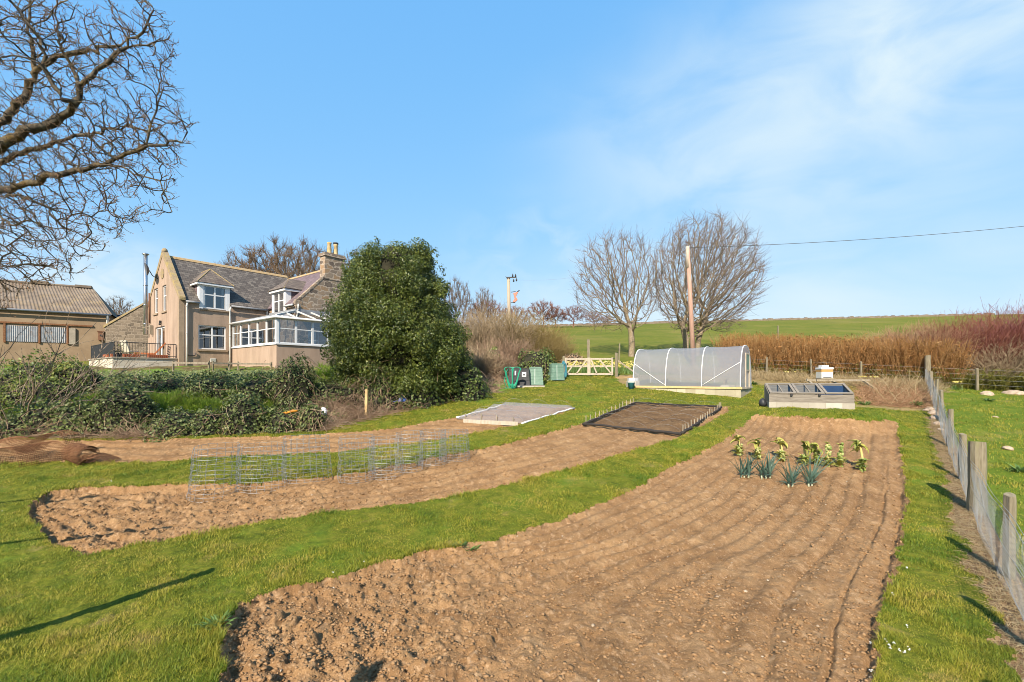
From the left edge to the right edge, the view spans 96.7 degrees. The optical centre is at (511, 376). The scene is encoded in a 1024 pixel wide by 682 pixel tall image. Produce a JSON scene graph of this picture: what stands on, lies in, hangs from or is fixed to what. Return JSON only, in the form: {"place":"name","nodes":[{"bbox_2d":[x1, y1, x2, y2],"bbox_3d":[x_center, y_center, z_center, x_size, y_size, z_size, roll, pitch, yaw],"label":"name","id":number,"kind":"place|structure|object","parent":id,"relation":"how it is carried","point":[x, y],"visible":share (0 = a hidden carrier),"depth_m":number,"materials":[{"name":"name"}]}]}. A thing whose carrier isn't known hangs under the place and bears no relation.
{"place":"outdoors","nodes":[
{"label":"outdoors","id":0,"kind":"place"},
{"bbox_2d":[0,365,533,433],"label":"earth bank","id":1,"kind":"structure","parent":0,"point":[244,368],"depth_m":24.89,"materials":[{"name":"soil"}]},
{"bbox_2d":[0,397,80,438],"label":"ivy mound","id":2,"kind":"object","parent":1,"relation":"on","point":[38,417],"visible":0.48,"depth_m":14.98,"materials":[{"name":"green plant"}]},
{"bbox_2d":[0,371,84,417],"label":"ivy bush","id":3,"kind":"object","parent":1,"relation":"on","point":[9,398],"visible":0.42,"depth_m":17.14,"materials":[{"name":"plant"}]},
{"bbox_2d":[0,348,87,403],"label":"ivy bush","id":4,"kind":"object","parent":1,"relation":"on","point":[6,378],"visible":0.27,"depth_m":18.04,"materials":[{"name":"plant"}]},
{"bbox_2d":[37,391,99,438],"bbox_3d":[-14.517,1.563,15.537,2.758,2.107,2.463,0,0,0],"label":"ivy mound","id":5,"kind":"object","parent":1,"relation":"on","point":[63,421],"visible":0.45,"depth_m":14.92,"materials":[{"name":"green plant"}]},
{"bbox_2d":[49,353,103,392],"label":"ivy bush","id":6,"kind":"object","parent":1,"relation":"on","point":[67,371],"visible":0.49,"depth_m":18.49,"materials":[{"name":"plant"}]},
{"bbox_2d":[0,300,175,423],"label":"bare shrub","id":7,"kind":"object","parent":1,"relation":"on","point":[42,377],"visible":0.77,"depth_m":15.43,"materials":[{"name":"plant"}]},
{"bbox_2d":[71,373,168,435],"bbox_3d":[-13.365,1.214,15.721,2.880,2.624,2.666,0,0,23],"label":"ivy mound","id":8,"kind":"object","parent":1,"relation":"on","point":[109,412],"visible":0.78,"depth_m":15.13,"materials":[{"name":"green plant"}]},
{"bbox_2d":[88,341,176,367],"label":"terrace","id":9,"kind":"structure","parent":1,"relation":"on","point":[108,348],"depth_m":26.05,"materials":[{"name":"concrete"}]},
{"bbox_2d":[127,368,193,396],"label":"ivy hedge","id":10,"kind":"object","parent":1,"relation":"on","point":[170,383],"visible":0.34,"depth_m":17.92,"materials":[{"name":"green plant"}]},
{"bbox_2d":[135,405,207,442],"bbox_3d":[-11.271,1.802,15.372,2.771,1.653,2.606,0,0,0],"label":"ivy mound","id":11,"kind":"object","parent":1,"relation":"on","point":[173,424],"visible":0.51,"depth_m":14.81,"materials":[{"name":"green plant"}]},
{"bbox_2d":[0,367,346,431],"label":"ground ivy","id":12,"kind":"object","parent":1,"relation":"on","point":[242,373],"visible":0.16,"depth_m":20.23,"materials":[{"name":"green plant"}]},
{"bbox_2d":[1,361,360,420],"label":"long grass","id":13,"kind":"structure","parent":1,"relation":"on","point":[165,401],"depth_m":16.93,"materials":[{"name":"plant"}]},
{"bbox_2d":[166,405,226,440],"bbox_3d":[-10.187,1.737,15.324,1.901,1.594,2.157,0,0,0],"label":"ivy mound","id":14,"kind":"object","parent":1,"relation":"on","point":[200,427],"visible":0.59,"depth_m":14.89,"materials":[{"name":"green plant"}]},
{"bbox_2d":[172,367,241,401],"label":"ivy hedge","id":15,"kind":"object","parent":1,"relation":"on","point":[211,383],"visible":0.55,"depth_m":17.58,"materials":[{"name":"green plant"}]},
{"bbox_2d":[172,361,271,372],"bbox_3d":[-15.136,-0.362,23.959,4.496,0.870,0.609,0,0,-32],"label":"rail fence","id":16,"kind":"object","parent":1,"relation":"on","point":[228,363],"visible":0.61,"depth_m":23.62,"materials":[{"name":"brown wood"}]},
{"bbox_2d":[200,389,274,436],"bbox_3d":[-9.105,1.459,15.521,2.707,2.056,2.024,0,0,0],"label":"ivy mound","id":17,"kind":"object","parent":1,"relation":"on","point":[245,421],"visible":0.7,"depth_m":15.11,"materials":[{"name":"green plant"}]},
{"bbox_2d":[213,361,277,403],"bbox_3d":[-10.114,0.597,18.137,2.775,2.482,2.541,0,0,-21],"label":"ivy hedge","id":18,"kind":"object","parent":1,"relation":"on","point":[258,385],"visible":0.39,"depth_m":17.60,"materials":[{"name":"green plant"}]},
{"bbox_2d":[0,366,511,440],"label":"dead brambles","id":19,"kind":"object","parent":1,"relation":"on","point":[353,414],"visible":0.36,"depth_m":16.48,"materials":[{"name":"plant"}]},
{"bbox_2d":[258,402,300,433],"bbox_3d":[-7.942,1.648,15.743,2.157,1.737,1.946,0,0,0],"label":"ivy mound","id":20,"kind":"object","parent":1,"relation":"on","point":[274,423],"visible":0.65,"depth_m":15.28,"materials":[{"name":"green plant"}]},
{"bbox_2d":[229,308,335,367],"bbox_3d":[-13.676,-2.055,29.587,6.316,4.390,6.282,0,0,38],"label":"conservatory","id":21,"kind":"object","parent":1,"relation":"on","point":[249,335],"visible":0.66,"depth_m":26.95,"materials":[{"name":"white plastic"}]},
{"bbox_2d":[266,318,274,343],"bbox_3d":[-13.703,-2.560,25.927,1.170,1.390,0.070,0,0,38],"label":"window","id":22,"kind":"structure","parent":21,"relation":"in","point":[270,323],"depth_m":26.00,"materials":[{"name":"white plastic"}]},
{"bbox_2d":[264,351,323,411],"bbox_3d":[-8.557,0.514,17.747,2.650,2.995,2.339,0,0,0],"label":"ivy stump","id":23,"kind":"object","parent":1,"relation":"on","point":[295,385],"visible":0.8,"depth_m":17.28,"materials":[{"name":"green plant"}]},
{"bbox_2d":[291,398,333,431],"bbox_3d":[-6.833,1.607,15.664,1.488,1.713,1.478,0,0,17],"label":"ivy mound","id":24,"kind":"object","parent":1,"relation":"on","point":[306,420],"visible":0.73,"depth_m":15.41,"materials":[{"name":"green plant"}]},
{"bbox_2d":[312,374,346,404],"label":"ivy hedge","id":25,"kind":"object","parent":1,"relation":"on","point":[323,387],"visible":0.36,"depth_m":18.01,"materials":[{"name":"green plant"}]},
{"bbox_2d":[324,375,368,411],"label":"ivy bush","id":26,"kind":"object","parent":1,"relation":"on","point":[349,391],"visible":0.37,"depth_m":18.07,"materials":[{"name":"green plant"}]},
{"bbox_2d":[347,357,412,413],"bbox_3d":[-5.615,0.672,18.692,3.469,2.884,2.756,0,0,0],"label":"ivy bush","id":27,"kind":"object","parent":1,"relation":"on","point":[380,396],"visible":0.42,"depth_m":18.09,"materials":[{"name":"green plant"}]},
{"bbox_2d":[318,236,474,394],"bbox_3d":[-5.096,-2.421,20.598,6.919,7.392,6.960,0,0,0],"label":"evergreen tree","id":28,"kind":"object","parent":1,"relation":"on","point":[393,312],"visible":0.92,"depth_m":18.82,"materials":[{"name":"green plant"}]},
{"bbox_2d":[387,360,451,410],"bbox_3d":[-4.128,0.634,19.501,3.333,2.600,2.637,0,0,0],"label":"laurel bush","id":29,"kind":"object","parent":1,"relation":"on","point":[432,398],"visible":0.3,"depth_m":18.77,"materials":[{"name":"green plant"}]},
{"bbox_2d":[439,359,492,401],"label":"laurel bush","id":30,"kind":"object","parent":1,"relation":"on","point":[471,388],"visible":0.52,"depth_m":20.26,"materials":[{"name":"green plant"}]},
{"bbox_2d":[460,340,510,378],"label":"bare shrub","id":31,"kind":"object","parent":1,"relation":"on","point":[480,363],"visible":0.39,"depth_m":26.73,"materials":[{"name":"plant"}]},
{"bbox_2d":[471,331,541,365],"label":"bare shrub","id":32,"kind":"object","parent":1,"relation":"on","point":[513,351],"visible":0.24,"depth_m":31.12,"materials":[{"name":"plant"}]},
{"bbox_2d":[0,375,1022,681],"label":"lawn","id":33,"kind":"structure","parent":0,"point":[586,487],"depth_m":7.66,"materials":[{"name":"plant"}]},
{"bbox_2d":[61,443,99,464],"bbox_3d":[-11.678,2.111,12.330,0.810,0.567,0.584,0,0,20],"label":"rusty roll","id":34,"kind":"object","parent":33,"relation":"on","point":[67,453],"visible":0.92,"depth_m":12.24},
{"bbox_2d":[0,0,198,316],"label":"spreading tree","id":35,"kind":"object","parent":33,"relation":"on","point":[20,134],"visible":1,"depth_m":10.94,"materials":[{"name":"brown plant"}]},
{"bbox_2d":[0,404,574,462],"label":"soil bed","id":36,"kind":"object","parent":33,"relation":"on","point":[171,449],"visible":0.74,"depth_m":14.26,"materials":[{"name":"soil"}]},
{"bbox_2d":[0,441,66,466],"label":"rusty roll","id":37,"kind":"object","parent":36,"relation":"on","point":[40,444],"visible":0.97,"depth_m":12.22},
{"bbox_2d":[19,430,81,452],"bbox_3d":[-13.046,1.865,12.845,1.252,0.647,0.510,0,0,-8],"label":"rusty roll","id":38,"kind":"object","parent":36,"relation":"on","point":[45,437],"visible":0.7,"depth_m":12.85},
{"bbox_2d":[28,403,729,555],"bbox_3d":[-0.058,2.064,13.591,21.451,1.853,5.056,0,0,-31],"label":"soil bed","id":39,"kind":"object","parent":33,"relation":"on","point":[564,444],"visible":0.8,"depth_m":10.55,"materials":[{"name":"soil"}]},
{"bbox_2d":[186,442,240,502],"bbox_3d":[-6.807,2.156,10.421,1.173,1.156,1.155,0,0,21],"label":"wire cage","id":40,"kind":"object","parent":39,"relation":"on","point":[215,474],"visible":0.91,"depth_m":10.24,"materials":[{"name":"metal"}]},
{"bbox_2d":[235,442,287,493],"bbox_3d":[-5.871,2.120,10.685,1.012,1.064,1.031,0,0,39],"label":"wire cage","id":41,"kind":"object","parent":39,"relation":"on","point":[257,456],"visible":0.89,"depth_m":10.46,"materials":[{"name":"metal"}]},
{"bbox_2d":[281,434,332,483],"bbox_3d":[-4.960,1.974,11.025,1.048,1.044,1.056,0,0,21],"label":"wire cage","id":42,"kind":"object","parent":39,"relation":"on","point":[297,452],"visible":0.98,"depth_m":10.90,"materials":[{"name":"metal"}]},
{"bbox_2d":[337,434,375,483],"bbox_3d":[-3.807,1.996,11.165,0.966,1.058,1.032,0,0,-41],"label":"wire cage","id":43,"kind":"object","parent":39,"relation":"on","point":[372,448],"visible":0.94,"depth_m":11.04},
{"bbox_2d":[368,435,404,479],"bbox_3d":[-3.156,2.040,11.459,0.916,1.008,0.785,0,0,-15],"label":"wire cage","id":44,"kind":"object","parent":39,"relation":"on","point":[386,459],"visible":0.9,"depth_m":11.30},
{"bbox_2d":[395,430,423,472],"bbox_3d":[-2.663,1.940,11.835,0.732,0.987,0.872,0,0,-17],"label":"wire cage","id":45,"kind":"object","parent":39,"relation":"on","point":[408,449],"visible":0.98,"depth_m":11.81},
{"bbox_2d":[418,429,446,465],"bbox_3d":[-2.127,1.910,12.285,0.817,0.913,0.719,0,0,-37],"label":"wire cage","id":46,"kind":"object","parent":39,"relation":"on","point":[441,456],"visible":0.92,"depth_m":12.17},
{"bbox_2d":[439,429,469,461],"bbox_3d":[-1.607,1.927,12.715,0.855,0.845,0.729,0,0,-36],"label":"wire cage","id":47,"kind":"object","parent":39,"relation":"on","point":[448,438],"visible":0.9,"depth_m":12.57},
{"bbox_2d":[582,398,721,435],"bbox_3d":[5.591,1.445,17.441,3.239,1.031,5.916,0,0,39],"label":"netted cover","id":48,"kind":"object","parent":39,"relation":"on","point":[682,432],"visible":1,"depth_m":16.70,"materials":[{"name":"grey"}]},
{"bbox_2d":[517,385,544,387],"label":"paving slab","id":49,"kind":"structure","parent":33,"relation":"on","point":[530,386],"depth_m":24.31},
{"bbox_2d":[515,368,529,385],"bbox_3d":[0.616,0.048,24.900,0.800,0.918,0.800,0,0,8],"label":"compost bin","id":50,"kind":"object","parent":49,"relation":"on","point":[524,377],"visible":0.8,"depth_m":24.53,"materials":[{"name":"black plastic"}]},
{"bbox_2d":[529,367,542,384],"bbox_3d":[1.318,-0.015,25.198,0.840,0.972,0.844,0,0,4],"label":"compost bin","id":51,"kind":"object","parent":49,"relation":"on","point":[536,375],"visible":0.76,"depth_m":24.81,"materials":[{"name":"green plastic"}]},
{"bbox_2d":[516,347,556,381],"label":"laurel bush","id":52,"kind":"object","parent":33,"relation":"on","point":[535,359],"visible":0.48,"depth_m":27.14,"materials":[{"name":"green plant"}]},
{"bbox_2d":[548,363,564,379],"bbox_3d":[2.582,-0.252,26.998,0.840,0.990,0.844,0,0,-14],"label":"compost bin","id":53,"kind":"object","parent":33,"relation":"on","point":[556,370],"visible":0.91,"depth_m":26.64,"materials":[{"name":"green plastic"}]},
{"bbox_2d":[633,345,752,397],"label":"polytunnel","id":54,"kind":"structure","parent":33,"relation":"on","point":[720,371],"depth_m":22.17,"materials":[{"name":"white plastic"}]},
{"bbox_2d":[764,383,854,409],"bbox_3d":[11.803,0.843,18.197,2.904,1.112,1.000,0,0,18],"label":"cold frame","id":55,"kind":"object","parent":33,"relation":"on","point":[818,395],"visible":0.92,"depth_m":18.00,"materials":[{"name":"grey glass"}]},
{"bbox_2d":[806,379,871,386],"bbox_3d":[16.930,0.432,23.373,3.102,0.589,1.190,0,0,4],"label":"hive stand","id":56,"kind":"object","parent":33,"relation":"on","point":[832,380],"visible":0.61,"depth_m":23.53,"materials":[{"name":"brown wood"}]},
{"bbox_2d":[815,365,833,378],"bbox_3d":[16.194,-0.201,23.600,0.600,0.720,0.540,0,0,4],"label":"beehive","id":57,"kind":"object","parent":56,"relation":"on","point":[824,371],"visible":0.99,"depth_m":23.36,"materials":[{"name":"white wood"}]},
{"bbox_2d":[0,0,1023,327],"label":"sky","id":58,"kind":"structure","parent":0,"point":[506,137],"materials":[{"name":"blue"}]},
{"bbox_2d":[7,314,1023,394],"bbox_3d":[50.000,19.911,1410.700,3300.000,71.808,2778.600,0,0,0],"label":"field","id":59,"kind":"structure","parent":0,"point":[605,343],"depth_m":73.25,"materials":[{"name":"plant"}]},
{"bbox_2d":[0,279,117,364],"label":"barn","id":60,"kind":"structure","parent":59,"relation":"on","point":[88,306],"depth_m":36.46,"materials":[{"name":"concrete"}]},
{"bbox_2d":[6,325,37,341],"bbox_3d":[-37.801,-3.268,35.119,1.750,1.220,0.060,0,0,-34],"label":"tin door","id":61,"kind":"structure","parent":60,"relation":"in","point":[29,334],"depth_m":35.09,"materials":[{"name":"metal"}]},
{"bbox_2d":[41,327,65,342],"bbox_3d":[-36.357,-3.268,36.108,1.450,1.220,0.060,0,0,-34],"label":"tin door","id":62,"kind":"structure","parent":60,"relation":"in","point":[57,332],"depth_m":36.15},
{"bbox_2d":[104,303,147,356],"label":"outbuilding","id":63,"kind":"structure","parent":59,"relation":"on","point":[133,317],"depth_m":36.28,"materials":[{"name":"stone"}]},
{"bbox_2d":[142,242,346,365],"bbox_3d":[-17.716,-4.545,31.711,10.434,9.170,11.392,0,0,38],"label":"farmhouse","id":64,"kind":"object","parent":59,"relation":"on","point":[192,309],"visible":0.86,"depth_m":29.27,"materials":[{"name":"paint"}]},
{"bbox_2d":[197,325,227,351],"bbox_3d":[-18.920,-2.365,28.570,0.790,1.650,1.700,0,0,38],"label":"window","id":65,"kind":"structure","parent":64,"relation":"in","point":[210,338],"depth_m":28.69,"materials":[{"name":"white plastic"}]},
{"bbox_2d":[203,285,225,309],"bbox_3d":[-18.865,-4.895,28.679,0.740,1.530,1.380,0,0,38],"label":"window","id":66,"kind":"structure","parent":64,"relation":"in","point":[214,297],"depth_m":28.83,"materials":[{"name":"white plastic"}]},
{"bbox_2d":[223,244,290,275],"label":"distant tree","id":67,"kind":"object","parent":59,"relation":"on","point":[244,264],"visible":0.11,"depth_m":60.54,"materials":[{"name":"brown plant"}]},
{"bbox_2d":[240,231,319,277],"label":"distant tree","id":68,"kind":"object","parent":59,"relation":"on","point":[274,240],"visible":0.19,"depth_m":64.46,"materials":[{"name":"brown plant"}]},
{"bbox_2d":[266,233,340,278],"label":"distant tree","id":69,"kind":"object","parent":59,"relation":"on","point":[293,271],"visible":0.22,"depth_m":58.10,"materials":[{"name":"brown plant"}]},
{"bbox_2d":[443,276,471,324],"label":"distant tree","id":70,"kind":"object","parent":59,"relation":"on","point":[465,305],"visible":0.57,"depth_m":43.76,"materials":[{"name":"brown plant"}]},
{"bbox_2d":[471,287,496,323],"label":"distant tree","id":71,"kind":"object","parent":59,"relation":"on","point":[482,300],"visible":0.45,"depth_m":44.83,"materials":[{"name":"brown plant"}]},
{"bbox_2d":[450,307,522,356],"bbox_3d":[-2.903,-2.457,35.083,8.973,5.876,9.141,0,0,0],"label":"bare shrub","id":72,"kind":"object","parent":59,"relation":"on","point":[474,332],"visible":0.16,"depth_m":33.41,"materials":[{"name":"plant"}]},
{"bbox_2d":[465,349,519,379],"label":"bare shrub","id":73,"kind":"object","parent":59,"relation":"on","point":[507,364],"visible":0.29,"depth_m":27.20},
{"bbox_2d":[452,301,556,357],"bbox_3d":[-1.557,-2.513,36.062,10.480,7.560,9.906,0,0,-40],"label":"bare shrub","id":74,"kind":"object","parent":59,"relation":"on","point":[510,334],"visible":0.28,"depth_m":34.19,"materials":[{"name":"plant"}]},
{"bbox_2d":[481,304,576,362],"bbox_3d":[0.873,-2.825,36.984,9.607,6.188,9.670,0,0,0],"label":"bare shrub","id":75,"kind":"object","parent":59,"relation":"on","point":[542,337],"visible":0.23,"depth_m":35.25,"materials":[{"name":"plant"}]},
{"bbox_2d":[524,298,560,322],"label":"distant tree","id":76,"kind":"object","parent":59,"relation":"on","point":[551,307],"visible":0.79,"depth_m":95.96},
{"bbox_2d":[524,328,585,362],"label":"bare shrub","id":77,"kind":"object","parent":59,"relation":"on","point":[547,344],"visible":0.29,"depth_m":35.03,"materials":[{"name":"plant"}]},
{"bbox_2d":[567,360,633,373],"bbox_3d":[6.401,-0.656,31.802,5.625,1.038,4.270,0,0,0],"label":"daffodil bed","id":78,"kind":"object","parent":59,"relation":"on","point":[624,368],"visible":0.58,"depth_m":31.17,"materials":[{"name":"yellow plant"}]},
{"bbox_2d":[568,225,668,356],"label":"bare tree","id":79,"kind":"object","parent":59,"relation":"on","point":[631,330],"visible":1,"depth_m":40.43,"materials":[{"name":"brown plant"}]},
{"bbox_2d":[686,246,694,347],"bbox_3d":[13.377,-5.022,34.000,0.787,9.321,0.386,0,0,0],"label":"telegraph pole","id":80,"kind":"object","parent":59,"relation":"on","point":[691,314],"visible":0.9,"depth_m":33.87,"materials":[{"name":"brown wood"}]},
{"bbox_2d":[641,204,772,347],"bbox_3d":[17.406,-8.310,40.952,11.676,13.757,10.351,0,0,0],"label":"bare tree","id":81,"kind":"object","parent":59,"relation":"on","point":[702,319],"visible":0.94,"depth_m":39.83,"materials":[{"name":"brown plant"}]},
{"bbox_2d":[536,313,994,326],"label":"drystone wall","id":82,"kind":"structure","parent":59,"relation":"on","point":[763,319],"depth_m":106.49,"materials":[{"name":"stone"}]},
{"bbox_2d":[219,414,909,681],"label":"soil bed","id":83,"kind":"object","parent":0,"point":[743,551],"visible":0.95,"depth_m":6.31,"materials":[{"name":"soil"}]},
{"bbox_2d":[28,445,905,681],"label":"soil clods","id":84,"kind":"object","parent":83,"relation":"on","point":[255,676],"visible":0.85,"depth_m":5.60,"materials":[{"name":"soil"}]},
{"bbox_2d":[33,447,1023,681],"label":"pebbles","id":85,"kind":"object","parent":83,"relation":"on","point":[593,625],"visible":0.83,"depth_m":5.71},
{"bbox_2d":[745,449,780,479],"bbox_3d":[6.285,2.176,11.230,1.101,0.741,0.431,0,0,0],"label":"leek","id":86,"kind":"object","parent":83,"relation":"on","point":[769,468],"visible":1,"depth_m":11.19,"materials":[{"name":"green plant"}]},
{"bbox_2d":[775,456,806,487],"bbox_3d":[6.600,2.246,10.716,1.055,0.773,0.500,0,0,0],"label":"leek","id":87,"kind":"object","parent":83,"relation":"on","point":[791,477],"visible":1,"depth_m":10.70,"materials":[{"name":"green plant"}]},
{"bbox_2d":[796,440,822,465],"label":"sprout plant","id":88,"kind":"object","parent":83,"relation":"on","point":[804,456],"visible":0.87,"depth_m":12.16,"materials":[{"name":"green plant"}]},
{"bbox_2d":[785,450,837,486],"bbox_3d":[7.080,2.200,10.754,1.245,0.869,0.571,0,0,18],"label":"leek","id":89,"kind":"object","parent":83,"relation":"on","point":[812,475],"visible":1,"depth_m":10.74,"materials":[{"name":"green plant"}]},
{"bbox_2d":[818,442,847,466],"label":"sprout plant","id":90,"kind":"object","parent":83,"relation":"on","point":[840,459],"visible":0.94,"depth_m":12.04,"materials":[{"name":"green plant"}]},
{"bbox_2d":[845,439,869,471],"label":"sprout plant","id":91,"kind":"object","parent":83,"relation":"on","point":[858,446],"visible":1,"depth_m":11.71,"materials":[{"name":"green plant"}]},
{"bbox_2d":[614,375,932,410],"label":"verge","id":92,"kind":"structure","parent":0,"point":[622,379],"depth_m":20.55,"materials":[{"name":"plant"}]},
{"bbox_2d":[615,353,632,376],"bbox_3d":[7.181,-0.518,28.477,1.478,1.895,0.191,0,0,2],"label":"gate post","id":93,"kind":"object","parent":92,"relation":"on","point":[616,364],"visible":0.81,"depth_m":28.41,"materials":[{"name":"brown wood"}]},
{"bbox_2d":[565,358,614,374],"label":"field gate","id":94,"kind":"structure","parent":93,"relation":"attached to","point":[589,365],"depth_m":28.75,"materials":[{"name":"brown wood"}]},
{"bbox_2d":[625,362,954,392],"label":"dry grass","id":95,"kind":"structure","parent":92,"relation":"on","point":[760,375],"depth_m":25.87,"materials":[{"name":"plant"}]},
{"bbox_2d":[849,375,949,408],"bbox_3d":[18.874,0.571,22.640,3.754,1.606,11.321,0,0,40],"label":"dead straw heap","id":96,"kind":"object","parent":92,"relation":"on","point":[869,392],"visible":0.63,"depth_m":20.38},
{"bbox_2d":[857,368,952,403],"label":"dead stems","id":97,"kind":"object","parent":92,"relation":"on","point":[905,388],"visible":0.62,"depth_m":21.35,"materials":[{"name":"plant"}]},
{"bbox_2d":[926,399,1023,677],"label":"dirt strip","id":98,"kind":"object","parent":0,"point":[1017,632],"visible":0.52,"depth_m":6.66,"materials":[{"name":"soil"}]},
{"bbox_2d":[924,417,1023,681],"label":"litter straw","id":99,"kind":"object","parent":98,"relation":"on","point":[966,520],"visible":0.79,"depth_m":7.10,"materials":[{"name":"plant"}]},
{"bbox_2d":[924,355,1023,620],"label":"netting fence","id":100,"kind":"object","parent":98,"relation":"on","point":[972,467],"visible":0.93,"depth_m":8.95,"materials":[{"name":"grey wood"}]},
{"bbox_2d":[938,386,1023,582],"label":"pasture","id":101,"kind":"structure","parent":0,"point":[991,471],"depth_m":15.30,"materials":[{"name":"plant"}]},
{"bbox_2d":[710,331,982,386],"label":"reeds","id":102,"kind":"object","parent":101,"relation":"on","point":[817,351],"visible":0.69,"depth_m":26.88,"materials":[{"name":"plant"}]},
{"bbox_2d":[751,359,1023,390],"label":"undergrowth","id":103,"kind":"object","parent":101,"relation":"on","point":[1004,383],"visible":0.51,"depth_m":23.77,"materials":[{"name":"plant"}]},
{"bbox_2d":[760,357,1021,389],"bbox_3d":[18.503,-0.306,26.994,22.211,3.170,0.162,0,0,37],"label":"strand wire fence","id":104,"kind":"object","parent":101,"relation":"on","point":[977,378],"visible":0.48,"depth_m":25.79,"materials":[{"name":"brown wood"}]},
{"bbox_2d":[855,314,1003,371],"bbox_3d":[24.267,-1.238,27.506,7.979,4.633,7.638,0,0,0],"label":"bare shrub","id":105,"kind":"object","parent":101,"relation":"on","point":[911,334],"visible":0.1,"depth_m":26.11,"materials":[{"name":"plant"}]},
{"bbox_2d":[889,297,1023,374],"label":"bare shrub","id":106,"kind":"object","parent":101,"relation":"on","point":[1007,339],"visible":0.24,"depth_m":25.31,"materials":[{"name":"plant"}]},
{"bbox_2d":[912,323,1016,371],"bbox_3d":[25.496,-1.306,26.585,5.662,3.450,5.839,0,0,0],"label":"bare shrub","id":107,"kind":"object","parent":101,"relation":"on","point":[971,344],"visible":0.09,"depth_m":25.19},
{"bbox_2d":[931,300,1023,364],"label":"bare shrub","id":108,"kind":"object","parent":101,"relation":"on","point":[1013,318],"visible":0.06,"depth_m":26.59,"materials":[{"name":"plant"}]},
{"bbox_2d":[961,334,1023,389],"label":"bare shrub","id":109,"kind":"object","parent":101,"relation":"on","point":[1000,364],"visible":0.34,"depth_m":23.94,"materials":[{"name":"plant"}]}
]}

